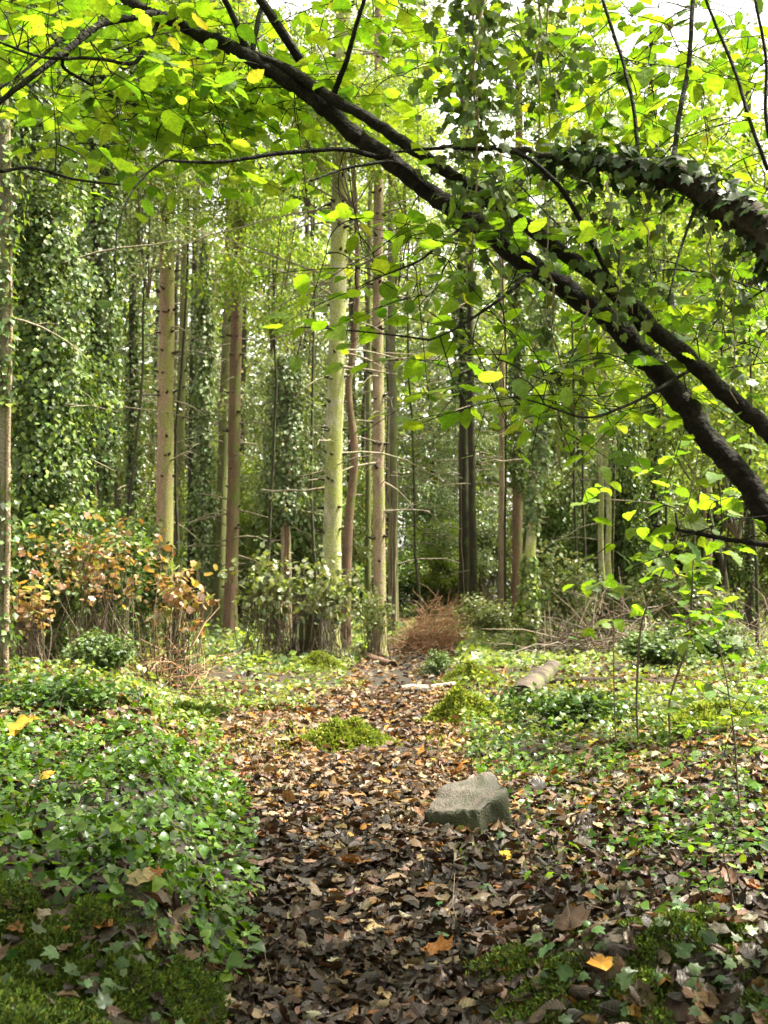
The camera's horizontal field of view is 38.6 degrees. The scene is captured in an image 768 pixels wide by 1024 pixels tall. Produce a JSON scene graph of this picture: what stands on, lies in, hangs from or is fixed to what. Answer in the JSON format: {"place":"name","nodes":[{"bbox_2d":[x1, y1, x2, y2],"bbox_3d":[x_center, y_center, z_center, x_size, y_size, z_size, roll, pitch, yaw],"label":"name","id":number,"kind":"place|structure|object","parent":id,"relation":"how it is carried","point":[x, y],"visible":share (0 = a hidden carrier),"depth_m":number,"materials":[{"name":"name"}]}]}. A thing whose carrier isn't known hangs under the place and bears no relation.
{"place":"outdoors","nodes":[
{"label":"outdoors","id":0,"kind":"place"},
{"bbox_2d":[201,646,560,1023],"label":"path","id":1,"kind":"structure","parent":0,"point":[399,673],"depth_m":8.65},
{"bbox_2d":[424,772,511,835],"bbox_3d":[0.467,1.640,5.987,0.397,0.396,0.402,-2,-5,32],"label":"stone","id":2,"kind":"object","parent":1,"relation":"on","point":[480,801],"visible":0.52,"depth_m":5.92,"materials":[{"name":"stone"}]},
{"bbox_2d":[0,591,767,1023],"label":"ground","id":3,"kind":"structure","parent":0,"point":[136,893],"depth_m":6.45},
{"bbox_2d":[9,569,65,665],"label":"autumn shrub","id":4,"kind":"object","parent":3,"relation":"on","point":[24,610],"visible":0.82,"depth_m":11.38,"materials":[{"name":"orange plant"}]},
{"bbox_2d":[0,0,88,680],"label":"slender tree","id":5,"kind":"object","parent":3,"relation":"on","point":[8,321],"visible":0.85,"depth_m":10.08,"materials":[{"name":"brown plant"}]},
{"bbox_2d":[0,0,103,224],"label":"leafy tree","id":6,"kind":"object","parent":3,"relation":"on","point":[42,91],"visible":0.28,"depth_m":13.03,"materials":[{"name":"green plant"}]},
{"bbox_2d":[9,499,105,660],"bbox_3d":[-4.009,0.928,13.204,1.447,2.226,1.570,-1,-4,16],"label":"evergreen shrub","id":7,"kind":"object","parent":3,"relation":"on","point":[29,545],"visible":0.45,"depth_m":12.94,"materials":[{"name":"green plant"}]},
{"bbox_2d":[0,669,158,712],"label":"ivy bush","id":8,"kind":"object","parent":3,"relation":"on","point":[65,694],"visible":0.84,"depth_m":7.99,"materials":[{"name":"green plant"}]},
{"bbox_2d":[0,0,181,660],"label":"ivy clad tree","id":9,"kind":"object","parent":3,"relation":"on","point":[39,427],"visible":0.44,"depth_m":13.84,"materials":[{"name":"green plant"}]},
{"bbox_2d":[11,505,183,681],"bbox_3d":[-3.540,0.977,12.918,2.394,2.098,1.820,2,-4,-23],"label":"autumn shrub","id":10,"kind":"object","parent":3,"relation":"on","point":[94,566],"visible":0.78,"depth_m":12.87,"materials":[{"name":"orange plant"}]},
{"bbox_2d":[58,626,137,677],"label":"ivy bush","id":11,"kind":"object","parent":3,"relation":"on","point":[107,652],"visible":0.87,"depth_m":11.40,"materials":[{"name":"green plant"}]},
{"bbox_2d":[18,0,202,631],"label":"ivy clad tree","id":12,"kind":"object","parent":3,"relation":"on","point":[97,232],"visible":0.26,"depth_m":17.10,"materials":[{"name":"green plant"}]},
{"bbox_2d":[66,499,154,659],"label":"evergreen shrub","id":13,"kind":"object","parent":3,"relation":"on","point":[139,538],"visible":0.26,"depth_m":15.65,"materials":[{"name":"green plant"}]},
{"bbox_2d":[53,379,188,613],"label":"leafy tree","id":14,"kind":"object","parent":3,"relation":"on","point":[121,477],"visible":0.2,"depth_m":27.16,"materials":[{"name":"green plant"}]},
{"bbox_2d":[72,115,221,637],"bbox_3d":[-4.650,-2.786,21.002,2.915,11.191,3.158,0,-4,0],"label":"leafy tree","id":15,"kind":"object","parent":3,"relation":"on","point":[156,233],"visible":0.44,"depth_m":21.17,"materials":[{"name":"green plant"}]},
{"bbox_2d":[109,511,187,653],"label":"evergreen shrub","id":16,"kind":"object","parent":3,"relation":"on","point":[150,597],"visible":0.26,"depth_m":18.81,"materials":[{"name":"green plant"}]},
{"bbox_2d":[68,74,255,629],"bbox_3d":[-5.826,-4.854,25.933,3.453,16.161,4.774,-2,-4,32],"label":"dark tree","id":17,"kind":"object","parent":3,"relation":"on","point":[133,316],"visible":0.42,"depth_m":26.17,"materials":[{"name":"green plant"}]},
{"bbox_2d":[121,150,222,623],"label":"dark tree","id":18,"kind":"object","parent":3,"relation":"on","point":[189,536],"visible":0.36,"depth_m":31.08,"materials":[{"name":"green plant"}]},
{"bbox_2d":[115,0,231,640],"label":"conifer tree","id":19,"kind":"object","parent":3,"relation":"on","point":[166,457],"visible":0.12,"depth_m":23.06,"materials":[{"name":"brown plant"}]},
{"bbox_2d":[78,592,282,694],"bbox_3d":[-2.671,1.599,13.199,2.148,1.286,1.994,-3,-5,35],"label":"dry stick tangle","id":20,"kind":"object","parent":3,"relation":"on","point":[172,662],"visible":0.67,"depth_m":13.02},
{"bbox_2d":[143,544,219,689],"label":"autumn shrub","id":21,"kind":"object","parent":3,"relation":"on","point":[173,600],"visible":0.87,"depth_m":13.47,"materials":[{"name":"brown plant"}]},
{"bbox_2d":[125,0,245,620],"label":"mossy tree","id":22,"kind":"object","parent":3,"relation":"on","point":[181,435],"visible":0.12,"depth_m":30.20,"materials":[{"name":"green plant"}]},
{"bbox_2d":[143,228,255,628],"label":"ivy-covered tree trunk","id":23,"kind":"object","parent":3,"relation":"on","point":[204,325],"visible":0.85,"depth_m":27.07,"materials":[{"name":"green plant"}]},
{"bbox_2d":[144,0,284,629],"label":"mossy tree","id":24,"kind":"object","parent":3,"relation":"on","point":[222,489],"visible":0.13,"depth_m":29.08,"materials":[{"name":"green plant"}]},
{"bbox_2d":[151,0,302,632],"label":"leafy tree","id":25,"kind":"object","parent":3,"relation":"on","point":[241,12],"visible":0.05,"depth_m":23.25,"materials":[{"name":"green plant"}]},
{"bbox_2d":[173,0,312,638],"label":"conifer tree","id":26,"kind":"object","parent":3,"relation":"on","point":[233,430],"visible":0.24,"depth_m":25.02,"materials":[{"name":"brown plant"}]},
{"bbox_2d":[217,534,316,661],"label":"pale leaved shrub","id":27,"kind":"object","parent":3,"relation":"on","point":[274,588],"visible":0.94,"depth_m":18.44,"materials":[{"name":"green plant"}]},
{"bbox_2d":[180,118,367,643],"bbox_3d":[-2.276,-2.642,21.542,3.655,11.010,3.297,-1,-4,15],"label":"leafy tree","id":28,"kind":"object","parent":3,"relation":"on","point":[275,248],"visible":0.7,"depth_m":21.78,"materials":[{"name":"green plant"}]},
{"bbox_2d":[242,437,322,633],"bbox_3d":[-2.358,0.710,27.235,1.941,5.207,2.532,-1,-4,17],"label":"understorey shrub","id":29,"kind":"object","parent":3,"relation":"on","point":[301,537],"visible":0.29,"depth_m":26.69,"materials":[{"name":"green plant"}]},
{"bbox_2d":[251,345,324,630],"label":"ivy clad tree","id":30,"kind":"object","parent":3,"relation":"on","point":[288,414],"visible":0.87,"depth_m":21.95,"materials":[{"name":"green plant"}]},
{"bbox_2d":[253,430,323,631],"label":"understorey shrub","id":31,"kind":"object","parent":3,"relation":"on","point":[305,530],"visible":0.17,"depth_m":26.85,"materials":[{"name":"green plant"}]},
{"bbox_2d":[218,333,363,627],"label":"leafy tree","id":32,"kind":"object","parent":3,"relation":"on","point":[254,407],"visible":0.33,"depth_m":26.97,"materials":[{"name":"green plant"}]},
{"bbox_2d":[245,236,364,430],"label":"leafy tree","id":33,"kind":"object","parent":3,"relation":"on","point":[304,353],"visible":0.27,"depth_m":34.38,"materials":[{"name":"green plant"}]},
{"bbox_2d":[175,0,448,661],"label":"pale tree","id":34,"kind":"object","parent":3,"relation":"on","point":[331,529],"visible":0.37,"depth_m":19.02,"materials":[{"name":"green plant"}]},
{"bbox_2d":[233,1,393,612],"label":"leafy tree","id":35,"kind":"object","parent":3,"relation":"on","point":[280,9],"visible":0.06,"depth_m":24.18,"materials":[{"name":"green plant"}]},
{"bbox_2d":[288,545,368,663],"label":"pale leaved shrub","id":36,"kind":"object","parent":3,"relation":"on","point":[332,598],"visible":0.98,"depth_m":18.05,"materials":[{"name":"green plant"}]},
{"bbox_2d":[279,714,418,752],"bbox_3d":[-0.360,1.839,9.104,1.290,0.346,0.796,2,-4,-26],"label":"moss hummock","id":37,"kind":"object","parent":3,"relation":"on","point":[354,731],"visible":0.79,"depth_m":8.97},
{"bbox_2d":[295,158,416,652],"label":"curved tree","id":38,"kind":"object","parent":3,"relation":"on","point":[348,529],"visible":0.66,"depth_m":20.04,"materials":[{"name":"red plant"}]},
{"bbox_2d":[345,79,388,625],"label":"mossy tree","id":39,"kind":"object","parent":3,"relation":"on","point":[367,495],"visible":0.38,"depth_m":31.13,"materials":[{"name":"green plant"}]},
{"bbox_2d":[348,582,396,658],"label":"pale leaved shrub","id":40,"kind":"object","parent":3,"relation":"on","point":[372,617],"visible":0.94,"depth_m":19.45,"materials":[{"name":"green plant"}]},
{"bbox_2d":[319,0,441,626],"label":"leafy tree","id":41,"kind":"object","parent":3,"relation":"on","point":[368,3],"visible":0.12,"depth_m":30.44,"materials":[{"name":"green plant"}]},
{"bbox_2d":[0,642,767,1023],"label":"fallen leaves","id":42,"kind":"object","parent":3,"relation":"on","point":[394,974],"depth_m":4.81,"materials":[{"name":"plant"}]},
{"bbox_2d":[0,0,767,601],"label":"arching hazel","id":43,"kind":"object","parent":3,"relation":"on","point":[184,90],"visible":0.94,"depth_m":3.70,"materials":[{"name":"green plant"}]},
{"bbox_2d":[0,632,767,985],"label":"ground cover","id":44,"kind":"object","parent":3,"relation":"on","point":[116,832],"visible":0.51,"depth_m":5.84,"materials":[{"name":"green plant"}]},
{"bbox_2d":[0,658,767,1023],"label":"moss","id":45,"kind":"object","parent":3,"relation":"on","point":[22,992],"visible":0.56,"depth_m":3.18,"materials":[{"name":"plant"}]},
{"bbox_2d":[0,97,767,609],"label":"distant woods","id":46,"kind":"object","parent":3,"relation":"on","point":[486,427],"visible":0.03,"depth_m":59.61,"materials":[{"name":"green plant"}]},
{"bbox_2d":[0,777,767,1023],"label":"creeping ivy","id":47,"kind":"object","parent":3,"relation":"on","point":[104,1000],"visible":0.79,"depth_m":3.08,"materials":[{"name":"green plant"}]},
{"bbox_2d":[297,0,474,655],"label":"conifer tree","id":48,"kind":"object","parent":3,"relation":"on","point":[380,512],"visible":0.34,"depth_m":20.54,"materials":[{"name":"beige plant"}]},
{"bbox_2d":[9,602,767,668],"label":"undergrowth","id":49,"kind":"object","parent":3,"relation":"on","point":[210,633],"visible":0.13,"depth_m":20.78,"materials":[{"name":"green plant"}]},
{"bbox_2d":[350,61,458,635],"bbox_3d":[-0.177,-4.261,28.189,3.108,15.170,3.115,3,-5,-40],"label":"vine clad tree","id":50,"kind":"object","parent":3,"relation":"on","point":[393,563],"visible":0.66,"depth_m":28.04,"materials":[{"name":"brown plant"}]},
{"bbox_2d":[347,145,466,557],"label":"leafy tree","id":51,"kind":"object","parent":3,"relation":"on","point":[439,223],"visible":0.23,"depth_m":33.23,"materials":[{"name":"green plant"}]},
{"bbox_2d":[398,477,440,610],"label":"understorey shrub","id":52,"kind":"object","parent":3,"relation":"on","point":[419,515],"visible":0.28,"depth_m":44.45,"materials":[{"name":"green plant"}]},
{"bbox_2d":[364,86,478,622],"bbox_3d":[0.425,-3.635,26.450,3.412,13.636,3.077,2,-4,-27],"label":"leafy tree","id":53,"kind":"object","parent":3,"relation":"on","point":[406,190],"visible":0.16,"depth_m":26.20,"materials":[{"name":"green plant"}]},
{"bbox_2d":[363,215,486,619],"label":"evergreen tree","id":54,"kind":"object","parent":3,"relation":"on","point":[431,402],"visible":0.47,"depth_m":37.32,"materials":[{"name":"green plant"}]},
{"bbox_2d":[388,583,481,652],"bbox_3d":[1.027,2.266,22.415,2.199,1.640,1.973,0,-4,0],"label":"brush pile","id":55,"kind":"object","parent":3,"relation":"on","point":[438,640],"visible":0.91,"depth_m":22.22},
{"bbox_2d":[398,502,487,616],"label":"leafy tree","id":56,"kind":"object","parent":3,"relation":"on","point":[436,554],"visible":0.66,"depth_m":37.70,"materials":[{"name":"green plant"}]},
{"bbox_2d":[416,682,502,725],"bbox_3d":[0.831,1.837,10.437,1.069,0.444,0.683,-2,-4,24],"label":"moss hummock","id":57,"kind":"object","parent":3,"relation":"on","point":[456,699],"visible":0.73,"depth_m":10.40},
{"bbox_2d":[397,171,530,606],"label":"leafy tree","id":58,"kind":"object","parent":3,"relation":"on","point":[452,245],"visible":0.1,"depth_m":44.13,"materials":[{"name":"green plant"}]},
{"bbox_2d":[409,96,524,623],"bbox_3d":[2.538,-4.821,34.254,3.677,17.175,3.206,0,-4,0],"label":"dark tree","id":59,"kind":"object","parent":3,"relation":"on","point":[463,560],"visible":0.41,"depth_m":34.04,"materials":[{"name":"brown plant"}]},
{"bbox_2d":[430,116,504,628],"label":"dark tree","id":60,"kind":"object","parent":3,"relation":"on","point":[472,511],"visible":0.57,"depth_m":33.09,"materials":[{"name":"brown plant"}]},
{"bbox_2d":[453,486,498,611],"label":"understorey shrub","id":61,"kind":"object","parent":3,"relation":"on","point":[486,543],"visible":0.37,"depth_m":42.62,"materials":[{"name":"green plant"}]},
{"bbox_2d":[435,274,523,598],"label":"evergreen tree","id":62,"kind":"object","parent":3,"relation":"on","point":[482,439],"visible":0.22,"depth_m":46.05,"materials":[{"name":"green plant"}]},
{"bbox_2d":[452,591,517,646],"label":"bramble bush","id":63,"kind":"object","parent":3,"relation":"on","point":[495,617],"visible":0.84,"depth_m":22.68,"materials":[{"name":"green plant"}]},
{"bbox_2d":[438,153,538,609],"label":"tan tree","id":64,"kind":"object","parent":3,"relation":"on","point":[501,518],"visible":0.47,"depth_m":36.06,"materials":[{"name":"brown plant"}]},
{"bbox_2d":[437,120,562,622],"bbox_3d":[3.121,-3.623,29.138,3.433,13.904,3.866,0,-4,0],"label":"leafy tree","id":65,"kind":"object","parent":3,"relation":"on","point":[499,159],"visible":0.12,"depth_m":29.19,"materials":[{"name":"green plant"}]},
{"bbox_2d":[480,197,577,654],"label":"ivy clad tree","id":66,"kind":"object","parent":3,"relation":"on","point":[529,594],"visible":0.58,"depth_m":19.98,"materials":[{"name":"green plant"}]},
{"bbox_2d":[494,80,568,630],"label":"ivy clad tree","id":67,"kind":"object","parent":3,"relation":"on","point":[516,472],"visible":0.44,"depth_m":29.10,"materials":[{"name":"green plant"}]},
{"bbox_2d":[495,0,623,628],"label":"leafy tree","id":68,"kind":"object","parent":3,"relation":"on","point":[535,40],"visible":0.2,"depth_m":28.32,"materials":[{"name":"green plant"}]},
{"bbox_2d":[517,537,602,652],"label":"bramble bush","id":69,"kind":"object","parent":3,"relation":"on","point":[554,582],"visible":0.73,"depth_m":21.12,"materials":[{"name":"green plant"}]},
{"bbox_2d":[474,272,650,609],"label":"leafy tree","id":70,"kind":"object","parent":3,"relation":"on","point":[563,443],"visible":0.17,"depth_m":33.99,"materials":[{"name":"green plant"}]},
{"bbox_2d":[485,682,646,728],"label":"ivy bush","id":71,"kind":"object","parent":3,"relation":"on","point":[580,704],"visible":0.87,"depth_m":9.60,"materials":[{"name":"green plant"}]},
{"bbox_2d":[536,455,595,625],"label":"understorey shrub","id":72,"kind":"object","parent":3,"relation":"on","point":[562,523],"visible":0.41,"depth_m":32.29,"materials":[{"name":"green plant"}]},
{"bbox_2d":[369,0,767,516],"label":"ivy clad tree","id":73,"kind":"object","parent":3,"relation":"on","point":[723,202],"visible":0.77,"depth_m":3.62,"materials":[{"name":"green plant"}]},
{"bbox_2d":[379,1,527,310],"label":"hanging ivy","id":74,"kind":"object","parent":73,"relation":"hanging from","point":[485,259],"visible":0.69,"depth_m":3.38,"materials":[{"name":"green plant"}]},
{"bbox_2d":[409,0,536,230],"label":"hanging ivy","id":75,"kind":"object","parent":73,"relation":"hanging from","point":[481,136],"visible":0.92,"depth_m":3.23,"materials":[{"name":"green plant"}]},
{"bbox_2d":[415,0,531,140],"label":"hanging ivy","id":76,"kind":"object","parent":73,"relation":"hanging from","point":[459,15],"visible":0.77,"depth_m":3.35,"materials":[{"name":"green plant"}]},
{"bbox_2d":[491,0,594,348],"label":"hanging ivy","id":77,"kind":"object","parent":73,"relation":"hanging from","point":[538,57],"visible":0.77,"depth_m":3.50,"materials":[{"name":"green plant"}]},
{"bbox_2d":[505,0,595,195],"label":"hanging ivy","id":78,"kind":"object","parent":73,"relation":"hanging from","point":[576,73],"visible":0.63,"depth_m":3.57,"materials":[{"name":"green plant"}]},
{"bbox_2d":[535,119,622,275],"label":"hanging ivy","id":79,"kind":"object","parent":73,"relation":"hanging from","point":[580,189],"visible":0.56,"depth_m":3.39,"materials":[{"name":"green plant"}]},
{"bbox_2d":[560,168,676,344],"bbox_3d":[0.669,-0.731,3.198,0.297,0.534,0.242,-3,-5,34],"label":"hanging ivy","id":80,"kind":"object","parent":73,"relation":"hanging from","point":[627,299],"visible":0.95,"depth_m":3.18,"materials":[{"name":"green plant"}]},
{"bbox_2d":[598,170,686,331],"bbox_3d":[0.752,-0.773,3.236,0.222,0.509,0.286,-2,-5,33],"label":"hanging ivy","id":81,"kind":"object","parent":73,"relation":"hanging from","point":[654,236],"visible":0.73,"depth_m":3.21,"materials":[{"name":"green plant"}]},
{"bbox_2d":[665,204,767,336],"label":"hanging ivy","id":82,"kind":"object","parent":73,"relation":"hanging from","point":[709,227],"visible":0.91,"depth_m":3.12,"materials":[{"name":"green plant"}]},
{"bbox_2d":[681,237,764,416],"bbox_3d":[0.998,-0.542,3.180,0.255,0.540,0.258,0,-4,0],"label":"hanging ivy","id":83,"kind":"object","parent":73,"relation":"hanging from","point":[745,306],"visible":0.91,"depth_m":3.19,"materials":[{"name":"green plant"}]},
{"bbox_2d":[490,52,657,623],"bbox_3d":[4.861,-4.337,27.286,3.770,15.159,3.747,1,-4,-17],"label":"leafy tree","id":84,"kind":"object","parent":3,"relation":"on","point":[605,99],"visible":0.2,"depth_m":27.16,"materials":[{"name":"green plant"}]},
{"bbox_2d":[476,567,693,657],"bbox_3d":[3.866,2.036,19.742,4.289,2.110,3.655,0,-4,0],"label":"dry stick tangle","id":85,"kind":"object","parent":3,"relation":"on","point":[580,646],"visible":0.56,"depth_m":19.75,"materials":[{"name":"wood"}]},
{"bbox_2d":[547,403,672,594],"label":"leafy tree","id":86,"kind":"object","parent":3,"relation":"on","point":[590,466],"visible":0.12,"depth_m":31.03,"materials":[{"name":"green plant"}]},
{"bbox_2d":[562,443,658,736],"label":"sapling","id":87,"kind":"object","parent":3,"relation":"on","point":[587,588],"visible":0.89,"depth_m":8.84,"materials":[{"name":"green plant"}]},
{"bbox_2d":[543,325,678,635],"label":"twisted tree","id":88,"kind":"object","parent":3,"relation":"on","point":[600,558],"visible":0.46,"depth_m":26.02,"materials":[{"name":"brown plant"}]},
{"bbox_2d":[562,439,662,621],"bbox_3d":[6.158,0.618,29.872,2.550,5.480,3.223,-2,-4,26],"label":"understorey shrub","id":89,"kind":"object","parent":3,"relation":"on","point":[580,544],"visible":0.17,"depth_m":29.73,"materials":[{"name":"green plant"}]},
{"bbox_2d":[574,568,653,646],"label":"bramble bush","id":90,"kind":"object","parent":3,"relation":"on","point":[629,603],"visible":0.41,"depth_m":22.61,"materials":[{"name":"green plant"}]},
{"bbox_2d":[579,419,670,624],"bbox_3d":[6.253,0.359,29.333,2.224,6.083,2.796,1,-4,-21],"label":"understorey shrub","id":91,"kind":"object","parent":3,"relation":"on","point":[632,546],"visible":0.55,"depth_m":29.00,"materials":[{"name":"green plant"}]},
{"bbox_2d":[635,24,669,630],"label":"ivy clad tree","id":92,"kind":"object","parent":3,"relation":"on","point":[655,518],"visible":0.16,"depth_m":28.03,"materials":[{"name":"green plant"}]},
{"bbox_2d":[558,102,767,625],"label":"leafy tree","id":93,"kind":"object","parent":3,"relation":"on","point":[676,243],"visible":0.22,"depth_m":25.83,"materials":[{"name":"green plant"}]},
{"bbox_2d":[615,625,717,669],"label":"ivy bush","id":94,"kind":"object","parent":3,"relation":"on","point":[662,650],"visible":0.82,"depth_m":15.21,"materials":[{"name":"green plant"}]},
{"bbox_2d":[593,434,758,738],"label":"sapling","id":95,"kind":"object","parent":3,"relation":"on","point":[733,504],"visible":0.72,"depth_m":8.66,"materials":[{"name":"green plant"}]},
{"bbox_2d":[611,12,767,644],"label":"leafy tree","id":96,"kind":"object","parent":3,"relation":"on","point":[724,159],"visible":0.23,"depth_m":22.34,"materials":[{"name":"green plant"}]},
{"bbox_2d":[628,557,753,641],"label":"bramble bush","id":97,"kind":"object","parent":3,"relation":"on","point":[666,610],"visible":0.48,"depth_m":21.73,"materials":[{"name":"green plant"}]},
{"bbox_2d":[617,256,767,607],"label":"leafy tree","id":98,"kind":"object","parent":3,"relation":"on","point":[729,428],"visible":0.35,"depth_m":23.99,"materials":[{"name":"green plant"}]},
{"bbox_2d":[632,453,767,740],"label":"sapling","id":99,"kind":"object","parent":3,"relation":"on","point":[725,616],"visible":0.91,"depth_m":8.12,"materials":[{"name":"green plant"}]},
{"bbox_2d":[647,699,767,729],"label":"moss hummock","id":100,"kind":"object","parent":3,"relation":"on","point":[681,716],"visible":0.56,"depth_m":8.91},
{"bbox_2d":[654,640,767,815],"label":"sapling","id":101,"kind":"object","parent":3,"relation":"on","point":[745,721],"visible":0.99,"depth_m":5.51,"materials":[{"name":"green plant"}]},
{"bbox_2d":[680,622,767,662],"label":"ivy bush","id":102,"kind":"object","parent":3,"relation":"on","point":[713,639],"visible":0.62,"depth_m":16.71,"materials":[{"name":"green plant"}]},
{"bbox_2d":[732,56,762,635],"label":"ivy clad tree","id":103,"kind":"object","parent":3,"relation":"on","point":[748,579],"visible":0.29,"depth_m":24.95,"materials":[{"name":"green plant"}]},
{"bbox_2d":[0,0,767,590],"label":"sky","id":104,"kind":"structure","parent":0,"point":[681,33],"materials":[{"name":"white"}]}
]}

